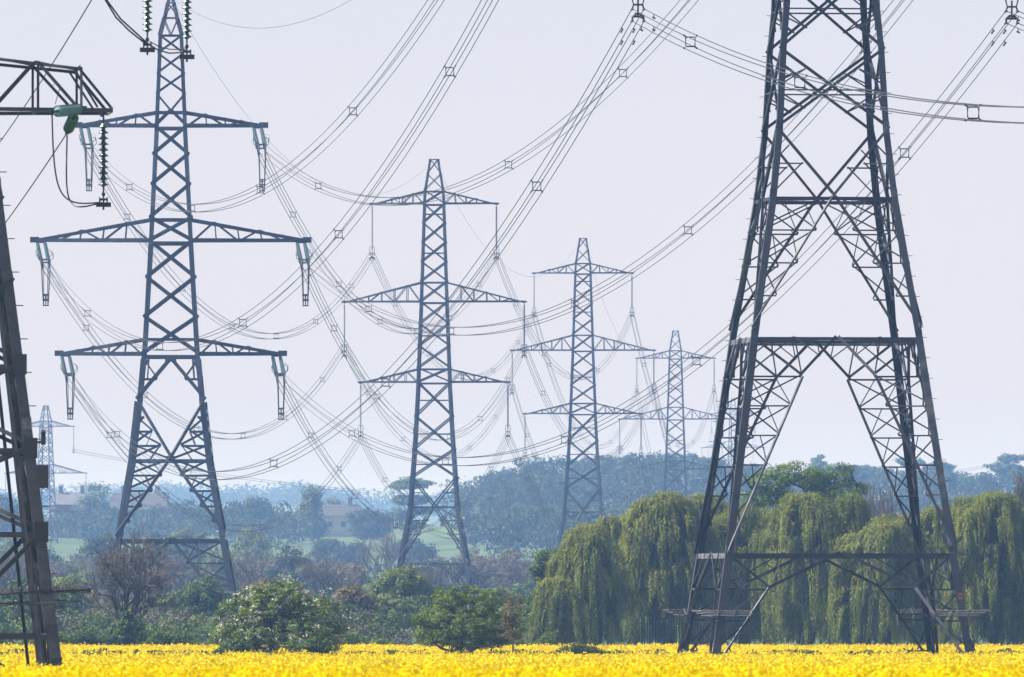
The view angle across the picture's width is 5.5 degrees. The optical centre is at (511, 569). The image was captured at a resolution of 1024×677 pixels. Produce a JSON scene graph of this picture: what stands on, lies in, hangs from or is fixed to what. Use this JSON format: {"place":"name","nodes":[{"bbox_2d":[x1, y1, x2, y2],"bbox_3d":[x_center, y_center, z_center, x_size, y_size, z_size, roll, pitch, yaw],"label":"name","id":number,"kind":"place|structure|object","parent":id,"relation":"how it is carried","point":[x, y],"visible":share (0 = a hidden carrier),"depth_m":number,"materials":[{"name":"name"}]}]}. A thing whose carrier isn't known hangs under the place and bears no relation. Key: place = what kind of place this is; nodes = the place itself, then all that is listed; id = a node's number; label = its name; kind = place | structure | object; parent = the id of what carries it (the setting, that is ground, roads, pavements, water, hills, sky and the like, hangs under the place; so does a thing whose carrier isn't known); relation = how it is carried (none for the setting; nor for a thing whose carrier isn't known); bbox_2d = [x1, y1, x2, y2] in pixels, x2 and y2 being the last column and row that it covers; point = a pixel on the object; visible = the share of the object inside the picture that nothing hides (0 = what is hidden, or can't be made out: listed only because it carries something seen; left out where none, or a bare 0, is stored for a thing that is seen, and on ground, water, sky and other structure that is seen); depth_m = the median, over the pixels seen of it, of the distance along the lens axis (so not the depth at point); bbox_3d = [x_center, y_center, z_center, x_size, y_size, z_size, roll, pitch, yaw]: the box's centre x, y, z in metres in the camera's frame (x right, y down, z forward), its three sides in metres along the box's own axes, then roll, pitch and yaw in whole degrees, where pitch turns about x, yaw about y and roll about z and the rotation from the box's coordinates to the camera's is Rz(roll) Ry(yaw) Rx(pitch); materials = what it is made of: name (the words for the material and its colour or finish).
{"place":"outdoors","nodes":[
{"label":"outdoors","id":0,"kind":"place"},
{"bbox_2d":[0,491,1023,645],"bbox_3d":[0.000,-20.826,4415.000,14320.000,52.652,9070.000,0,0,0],"label":"ground","id":1,"kind":"structure","parent":0,"point":[447,548],"depth_m":2505.77,"materials":[{"name":"green plant"}]},
{"bbox_2d":[0,492,20,545],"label":"round tree","id":2,"kind":"object","parent":1,"relation":"on","point":[4,506],"visible":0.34,"depth_m":2498.55,"materials":[{"name":"green plant"}]},
{"bbox_2d":[0,548,50,601],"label":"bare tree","id":3,"kind":"object","parent":1,"relation":"on","point":[3,582],"visible":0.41,"depth_m":1049.01,"materials":[{"name":"brown plant"}]},
{"bbox_2d":[0,574,75,633],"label":"round tree","id":4,"kind":"object","parent":1,"relation":"on","point":[15,609],"visible":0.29,"depth_m":719.44,"materials":[{"name":"green plant"}]},
{"bbox_2d":[4,405,87,543],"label":"lattice pylon","id":5,"kind":"object","parent":1,"relation":"on","point":[49,431],"visible":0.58,"depth_m":2536.15,"materials":[{"name":"grey metal"}]},
{"bbox_2d":[22,551,105,585],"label":"bare tree","id":6,"kind":"object","parent":1,"relation":"on","point":[54,568],"visible":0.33,"depth_m":1150.05,"materials":[{"name":"brown plant"}]},
{"bbox_2d":[47,484,85,538],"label":"house","id":7,"kind":"structure","parent":1,"relation":"on","point":[65,500],"depth_m":2637.18,"materials":[{"name":"brick"}]},
{"bbox_2d":[52,573,102,634],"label":"round tree","id":8,"kind":"object","parent":1,"relation":"on","point":[82,606],"visible":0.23,"depth_m":779.11,"materials":[{"name":"green plant"}]},
{"bbox_2d":[68,628,106,645],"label":"shrub","id":9,"kind":"object","parent":1,"relation":"on","point":[82,636],"visible":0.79,"depth_m":619.59,"materials":[{"name":"green plant"}]},
{"bbox_2d":[65,481,119,540],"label":"round tree","id":10,"kind":"object","parent":1,"relation":"on","point":[97,508],"visible":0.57,"depth_m":2598.63,"materials":[{"name":"green plant"}]},
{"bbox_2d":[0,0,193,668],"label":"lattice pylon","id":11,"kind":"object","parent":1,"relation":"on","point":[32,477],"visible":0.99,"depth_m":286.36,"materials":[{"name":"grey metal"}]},
{"bbox_2d":[69,533,125,590],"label":"round tree","id":12,"kind":"object","parent":1,"relation":"on","point":[97,541],"visible":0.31,"depth_m":1598.64,"materials":[{"name":"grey plant"}]},
{"bbox_2d":[100,610,149,646],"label":"shrub","id":13,"kind":"object","parent":1,"relation":"on","point":[128,629],"visible":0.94,"depth_m":597.59,"materials":[{"name":"green plant"}]},
{"bbox_2d":[80,524,193,621],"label":"bare tree","id":14,"kind":"object","parent":1,"relation":"on","point":[126,576],"visible":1,"depth_m":599.48,"materials":[{"name":"brown plant"}]},
{"bbox_2d":[107,485,172,537],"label":"house","id":15,"kind":"structure","parent":1,"relation":"on","point":[154,499],"depth_m":2657.56,"materials":[{"name":"brick"}]},
{"bbox_2d":[129,531,185,581],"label":"round tree","id":16,"kind":"object","parent":1,"relation":"on","point":[167,547],"visible":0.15,"depth_m":1499.80,"materials":[{"name":"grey plant"}]},
{"bbox_2d":[0,500,315,547],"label":"distant wood","id":17,"kind":"object","parent":1,"relation":"on","point":[160,520],"visible":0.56,"depth_m":2517.54,"materials":[{"name":"plant"}]},
{"bbox_2d":[30,0,312,611],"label":"lattice pylon","id":18,"kind":"object","parent":1,"relation":"on","point":[124,516],"visible":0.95,"depth_m":848.39,"materials":[{"name":"grey metal"}]},
{"bbox_2d":[44,264,346,438],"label":"conductor bundle","id":19,"kind":"object","parent":18,"relation":"hanging from","point":[320,377],"visible":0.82,"depth_m":972.37,"materials":[{"name":"metal"}]},
{"bbox_2d":[68,380,362,531],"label":"conductor bundle","id":20,"kind":"object","parent":18,"relation":"hanging from","point":[215,526],"visible":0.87,"depth_m":984.87,"materials":[{"name":"metal"}]},
{"bbox_2d":[87,151,374,338],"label":"conductor bundle","id":21,"kind":"object","parent":18,"relation":"hanging from","point":[317,323],"visible":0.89,"depth_m":996.36,"materials":[{"name":"metal"}]},
{"bbox_2d":[136,630,216,646],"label":"hedge","id":22,"kind":"object","parent":1,"relation":"on","point":[161,637],"visible":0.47,"depth_m":589.41,"materials":[{"name":"green plant"}]},
{"bbox_2d":[158,551,215,602],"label":"bare tree","id":23,"kind":"object","parent":1,"relation":"on","point":[181,566],"visible":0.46,"depth_m":1119.59,"materials":[{"name":"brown plant"}]},
{"bbox_2d":[163,496,216,535],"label":"round tree","id":24,"kind":"object","parent":1,"relation":"on","point":[189,502],"visible":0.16,"depth_m":2649.45,"materials":[{"name":"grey plant"}]},
{"bbox_2d":[164,526,216,579],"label":"round tree","id":25,"kind":"object","parent":1,"relation":"on","point":[181,534],"visible":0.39,"depth_m":1699.27,"materials":[{"name":"green plant"}]},
{"bbox_2d":[166,574,239,638],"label":"round tree","id":26,"kind":"object","parent":1,"relation":"on","point":[209,598],"visible":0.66,"depth_m":759.65,"materials":[{"name":"green plant"}]},
{"bbox_2d":[196,545,247,596],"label":"round tree","id":27,"kind":"object","parent":1,"relation":"on","point":[216,568],"visible":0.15,"depth_m":1399.21,"materials":[{"name":"green plant"}]},
{"bbox_2d":[213,638,253,652],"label":"shrub","id":28,"kind":"object","parent":1,"relation":"on","point":[237,644],"visible":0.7,"depth_m":477.92,"materials":[{"name":"green plant"}]},
{"bbox_2d":[218,549,280,597],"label":"bare tree","id":29,"kind":"object","parent":1,"relation":"on","point":[255,574],"visible":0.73,"depth_m":1178.82,"materials":[{"name":"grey plant"}]},
{"bbox_2d":[0,552,499,597],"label":"distant wood","id":30,"kind":"object","parent":1,"relation":"on","point":[189,572],"visible":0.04,"depth_m":1734.73,"materials":[{"name":"plant"}]},
{"bbox_2d":[230,526,276,579],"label":"round tree","id":31,"kind":"object","parent":1,"relation":"on","point":[247,544],"visible":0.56,"depth_m":1749.21,"materials":[{"name":"green plant"}]},
{"bbox_2d":[224,495,290,536],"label":"round tree","id":32,"kind":"object","parent":1,"relation":"on","point":[255,505],"visible":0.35,"depth_m":2599.05,"materials":[{"name":"green plant"}]},
{"bbox_2d":[0,594,532,645],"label":"undergrowth","id":33,"kind":"object","parent":1,"relation":"on","point":[99,627],"visible":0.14,"depth_m":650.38,"materials":[{"name":"green plant"}]},
{"bbox_2d":[238,576,312,612],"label":"budding bush","id":34,"kind":"object","parent":1,"relation":"on","point":[261,582],"visible":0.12,"depth_m":839.78,"materials":[{"name":"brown plant"}]},
{"bbox_2d":[208,575,354,653],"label":"hawthorn bush","id":35,"kind":"object","parent":1,"relation":"on","point":[266,628],"visible":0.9,"depth_m":486.16,"materials":[{"name":"green plant"}]},
{"bbox_2d":[262,542,311,582],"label":"round tree","id":36,"kind":"object","parent":1,"relation":"on","point":[281,563],"visible":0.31,"depth_m":1449.36,"materials":[{"name":"plant"}]},
{"bbox_2d":[293,485,332,541],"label":"round tree","id":37,"kind":"object","parent":1,"relation":"on","point":[319,525],"visible":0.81,"depth_m":2559.50,"materials":[{"name":"green plant"}]},
{"bbox_2d":[297,635,341,654],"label":"shrub","id":38,"kind":"object","parent":1,"relation":"on","point":[311,643],"visible":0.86,"depth_m":477.68,"materials":[{"name":"green plant"}]},
{"bbox_2d":[282,547,364,603],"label":"bare tree","id":39,"kind":"object","parent":1,"relation":"on","point":[316,572],"visible":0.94,"depth_m":1099.85,"materials":[{"name":"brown plant"}]},
{"bbox_2d":[312,596,365,630],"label":"shrub","id":40,"kind":"object","parent":1,"relation":"on","point":[349,607],"visible":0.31,"depth_m":719.11,"materials":[{"name":"green plant"}]},
{"bbox_2d":[309,536,369,565],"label":"round tree","id":41,"kind":"object","parent":1,"relation":"on","point":[333,547],"visible":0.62,"depth_m":2247.14,"materials":[{"name":"green plant"}]},
{"bbox_2d":[318,496,361,536],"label":"house","id":42,"kind":"structure","parent":1,"relation":"on","point":[336,519],"depth_m":2636.24,"materials":[{"name":"brick"}]},
{"bbox_2d":[326,562,370,601],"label":"round tree","id":43,"kind":"object","parent":1,"relation":"on","point":[359,577],"visible":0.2,"depth_m":1349.62,"materials":[{"name":"plant"}]},
{"bbox_2d":[332,582,378,621],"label":"budding bush","id":44,"kind":"object","parent":1,"relation":"on","point":[359,594],"visible":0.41,"depth_m":739.63,"materials":[{"name":"brown plant"}]},
{"bbox_2d":[340,633,394,645],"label":"hedge","id":45,"kind":"object","parent":1,"relation":"on","point":[351,638],"visible":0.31,"depth_m":589.42,"materials":[{"name":"green plant"}]},
{"bbox_2d":[344,506,396,539],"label":"round tree","id":46,"kind":"object","parent":1,"relation":"on","point":[364,522],"visible":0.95,"depth_m":2596.55,"materials":[{"name":"green plant"}]},
{"bbox_2d":[351,524,417,586],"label":"bare tree","id":47,"kind":"object","parent":1,"relation":"on","point":[388,557],"visible":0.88,"depth_m":1499.98,"materials":[{"name":"grey plant"}]},
{"bbox_2d":[365,564,448,635],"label":"round tree","id":48,"kind":"object","parent":1,"relation":"on","point":[404,596],"visible":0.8,"depth_m":768.96,"materials":[{"name":"green plant"}]},
{"bbox_2d":[386,476,437,538],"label":"cedar tree","id":49,"kind":"object","parent":1,"relation":"on","point":[399,516],"visible":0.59,"depth_m":2448.28,"materials":[{"name":"green plant"}]},
{"bbox_2d":[384,537,439,562],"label":"round tree","id":50,"kind":"object","parent":1,"relation":"on","point":[419,545],"visible":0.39,"depth_m":2197.77,"materials":[{"name":"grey plant"}]},
{"bbox_2d":[415,556,450,597],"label":"bare tree","id":51,"kind":"object","parent":1,"relation":"on","point":[432,578],"visible":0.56,"depth_m":1160.00,"materials":[{"name":"grey plant"}]},
{"bbox_2d":[341,159,526,605],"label":"lattice pylon","id":52,"kind":"object","parent":1,"relation":"on","point":[405,543],"visible":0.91,"depth_m":1204.90,"materials":[{"name":"grey metal"}]},
{"bbox_2d":[260,154,498,333],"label":"conductor bundle","id":53,"kind":"object","parent":52,"relation":"hanging from","point":[447,315],"visible":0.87,"depth_m":950.06,"materials":[{"name":"metal"}]},
{"bbox_2d":[279,379,509,532],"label":"conductor bundle","id":54,"kind":"object","parent":52,"relation":"hanging from","point":[363,498],"visible":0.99,"depth_m":982.19,"materials":[{"name":"metal"}]},
{"bbox_2d":[303,269,526,439],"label":"conductor bundle","id":55,"kind":"object","parent":52,"relation":"hanging from","point":[482,420],"visible":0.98,"depth_m":977.27,"materials":[{"name":"metal"}]},
{"bbox_2d":[342,345,513,459],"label":"conductor bundle","id":56,"kind":"object","parent":52,"relation":"hanging from","point":[405,436],"visible":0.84,"depth_m":1311.50,"materials":[{"name":"metal"}]},
{"bbox_2d":[358,434,526,538],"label":"conductor bundle","id":57,"kind":"object","parent":52,"relation":"hanging from","point":[418,517],"visible":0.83,"depth_m":1336.43,"materials":[{"name":"metal"}]},
{"bbox_2d":[522,345,655,459],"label":"conductor bundle","id":58,"kind":"object","parent":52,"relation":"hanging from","point":[564,426],"visible":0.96,"depth_m":1307.13,"materials":[{"name":"metal"}]},
{"bbox_2d":[409,583,530,653],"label":"hawthorn bush","id":59,"kind":"object","parent":1,"relation":"on","point":[455,635],"visible":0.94,"depth_m":486.51,"materials":[{"name":"green plant"}]},
{"bbox_2d":[430,552,518,599],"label":"bare tree","id":60,"kind":"object","parent":1,"relation":"on","point":[479,570],"visible":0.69,"depth_m":1249.31,"materials":[{"name":"grey plant"}]},
{"bbox_2d":[444,548,508,594],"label":"round tree","id":61,"kind":"object","parent":1,"relation":"on","point":[474,551],"visible":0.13,"depth_m":1499.20,"materials":[{"name":"plant"}]},
{"bbox_2d":[471,585,526,633],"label":"round tree","id":62,"kind":"object","parent":1,"relation":"on","point":[501,592],"visible":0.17,"depth_m":729.55,"materials":[{"name":"green plant"}]},
{"bbox_2d":[0,477,1013,515],"bbox_3d":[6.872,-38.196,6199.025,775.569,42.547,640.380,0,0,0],"label":"distant wood","id":63,"kind":"object","parent":1,"relation":"on","point":[292,495],"visible":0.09,"depth_m":6073.44,"materials":[{"name":"plant"}]},
{"bbox_2d":[492,595,525,651],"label":"shrub","id":64,"kind":"object","parent":1,"relation":"on","point":[507,606],"visible":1,"depth_m":479.84,"materials":[{"name":"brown plant"}]},
{"bbox_2d":[0,642,1023,676],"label":"rapeseed","id":65,"kind":"object","parent":1,"relation":"on","point":[947,660],"depth_m":316.45,"materials":[{"name":"yellow plant"}]},
{"bbox_2d":[0,647,1023,656],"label":"weeds","id":66,"kind":"object","parent":1,"relation":"on","point":[912,650],"visible":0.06,"depth_m":459.37,"materials":[{"name":"green plant"}]},
{"bbox_2d":[493,548,535,597],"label":"round tree","id":67,"kind":"object","parent":1,"relation":"on","point":[513,560],"visible":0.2,"depth_m":1548.63,"materials":[{"name":"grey plant"}]},
{"bbox_2d":[489,552,541,594],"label":"bare tree","id":68,"kind":"object","parent":1,"relation":"on","point":[519,576],"visible":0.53,"depth_m":1299.24,"materials":[{"name":"brown plant"}]},
{"bbox_2d":[513,546,558,629],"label":"round tree","id":69,"kind":"object","parent":1,"relation":"on","point":[542,557],"visible":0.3,"depth_m":679.55,"materials":[{"name":"green plant"}]},
{"bbox_2d":[525,574,591,645],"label":"willow tree","id":70,"kind":"object","parent":1,"relation":"on","point":[557,611],"visible":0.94,"depth_m":629.47,"materials":[{"name":"green plant"}]},
{"bbox_2d":[558,641,606,655],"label":"shrub","id":71,"kind":"object","parent":1,"relation":"on","point":[578,648],"visible":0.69,"depth_m":465.65,"materials":[{"name":"green plant"}]},
{"bbox_2d":[510,238,655,550],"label":"lattice pylon","id":72,"kind":"object","parent":1,"relation":"on","point":[569,462],"visible":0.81,"depth_m":1530.86,"materials":[{"name":"grey metal"}]},
{"bbox_2d":[495,253,633,379],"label":"conductor bundle","id":73,"kind":"object","parent":72,"relation":"hanging from","point":[540,343],"visible":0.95,"depth_m":1311.13,"materials":[{"name":"metal"}]},
{"bbox_2d":[544,515,639,645],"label":"willow tree","id":74,"kind":"object","parent":1,"relation":"on","point":[587,555],"visible":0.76,"depth_m":638.77,"materials":[{"name":"green plant"}]},
{"bbox_2d":[592,509,699,645],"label":"willow tree","id":75,"kind":"object","parent":1,"relation":"on","point":[613,522],"visible":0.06,"depth_m":688.74,"materials":[{"name":"green plant"}]},
{"bbox_2d":[636,618,713,646],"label":"palisade fence","id":76,"kind":"object","parent":1,"relation":"on","point":[668,631],"visible":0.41,"depth_m":639.99,"materials":[{"name":"metal"}]},
{"bbox_2d":[618,330,732,503],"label":"lattice pylon","id":77,"kind":"object","parent":1,"relation":"on","point":[666,469],"visible":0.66,"depth_m":1941.97,"materials":[{"name":"grey metal"}]},
{"bbox_2d":[616,490,751,644],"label":"willow tree","id":78,"kind":"object","parent":1,"relation":"on","point":[658,539],"visible":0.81,"depth_m":653.74,"materials":[{"name":"green plant"}]},
{"bbox_2d":[645,489,738,644],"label":"willow tree","id":79,"kind":"object","parent":1,"relation":"on","point":[700,498],"visible":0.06,"depth_m":689.16,"materials":[{"name":"green plant"}]},
{"bbox_2d":[436,450,1023,561],"bbox_3d":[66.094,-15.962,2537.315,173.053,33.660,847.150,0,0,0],"label":"hillside wood","id":80,"kind":"object","parent":1,"relation":"on","point":[512,523],"visible":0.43,"depth_m":2499.64,"materials":[{"name":"plant"}]},
{"bbox_2d":[691,501,787,645],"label":"willow tree","id":81,"kind":"object","parent":1,"relation":"on","point":[746,539],"visible":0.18,"depth_m":663.85,"materials":[{"name":"green plant"}]},
{"bbox_2d":[725,505,815,644],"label":"willow tree","id":82,"kind":"object","parent":1,"relation":"on","point":[767,513],"visible":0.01,"depth_m":689.07,"materials":[{"name":"green plant"}]},
{"bbox_2d":[740,460,873,509],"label":"oak tree","id":83,"kind":"object","parent":1,"relation":"on","point":[818,481],"visible":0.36,"depth_m":729.48,"materials":[{"name":"green plant"}]},
{"bbox_2d":[754,490,875,645],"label":"willow tree","id":84,"kind":"object","parent":1,"relation":"on","point":[815,523],"visible":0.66,"depth_m":648.95,"materials":[{"name":"green plant"}]},
{"bbox_2d":[631,0,1018,654],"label":"lattice pylon","id":85,"kind":"object","parent":1,"relation":"on","point":[911,466],"visible":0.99,"depth_m":469.88,"materials":[{"name":"metal"}]},
{"bbox_2d":[85,0,443,212],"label":"conductor bundle","id":86,"kind":"object","parent":85,"relation":"hanging from","point":[301,153],"visible":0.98,"depth_m":660.92,"materials":[{"name":"metal"}]},
{"bbox_2d":[41,0,498,350],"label":"conductor bundle","id":87,"kind":"object","parent":85,"relation":"hanging from","point":[158,342],"visible":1,"depth_m":593.69,"materials":[{"name":"metal"}]},
{"bbox_2d":[66,10,642,479],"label":"conductor bundle","id":88,"kind":"object","parent":85,"relation":"hanging from","point":[442,306],"visible":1,"depth_m":552.37,"materials":[{"name":"metal"}]},
{"bbox_2d":[259,0,697,205],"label":"conductor bundle","id":89,"kind":"object","parent":85,"relation":"hanging from","point":[402,197],"visible":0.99,"depth_m":670.87,"materials":[{"name":"metal"}]},
{"bbox_2d":[302,0,912,335],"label":"conductor bundle","id":90,"kind":"object","parent":85,"relation":"hanging from","point":[860,53],"visible":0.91,"depth_m":638.77,"materials":[{"name":"metal"}]},
{"bbox_2d":[278,13,1015,465],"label":"conductor bundle","id":91,"kind":"object","parent":85,"relation":"hanging from","point":[566,443],"visible":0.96,"depth_m":588.55,"materials":[{"name":"metal"}]},
{"bbox_2d":[632,9,1023,123],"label":"conductor bundle","id":92,"kind":"object","parent":85,"relation":"attached to","point":[969,105],"visible":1,"depth_m":409.97,"materials":[{"name":"metal"}]},
{"bbox_2d":[825,517,931,645],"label":"willow tree","id":93,"kind":"object","parent":1,"relation":"on","point":[871,610],"visible":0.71,"depth_m":639.12,"materials":[{"name":"green plant"}]},
{"bbox_2d":[862,478,901,520],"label":"bare tree","id":94,"kind":"object","parent":1,"relation":"on","point":[881,503],"visible":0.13,"depth_m":759.69,"materials":[{"name":"grey plant"}]},
{"bbox_2d":[890,505,984,644],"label":"willow tree","id":95,"kind":"object","parent":1,"relation":"on","point":[933,535],"visible":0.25,"depth_m":664.01,"materials":[{"name":"green plant"}]},
{"bbox_2d":[946,491,995,643],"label":"willow tree","id":96,"kind":"object","parent":1,"relation":"on","point":[960,505],"visible":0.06,"depth_m":689.44,"materials":[{"name":"green plant"}]},
{"bbox_2d":[939,486,1023,645],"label":"willow tree","id":97,"kind":"object","parent":1,"relation":"on","point":[991,568],"visible":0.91,"depth_m":648.65,"materials":[{"name":"green plant"}]},
{"bbox_2d":[982,453,1023,489],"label":"pine tree","id":98,"kind":"object","parent":1,"relation":"on","point":[1008,457],"visible":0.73,"depth_m":2878.23,"materials":[{"name":"green plant"}]},
{"bbox_2d":[0,0,1023,508],"label":"sky","id":99,"kind":"structure","parent":0,"point":[671,138],"materials":[{"name":"white"}]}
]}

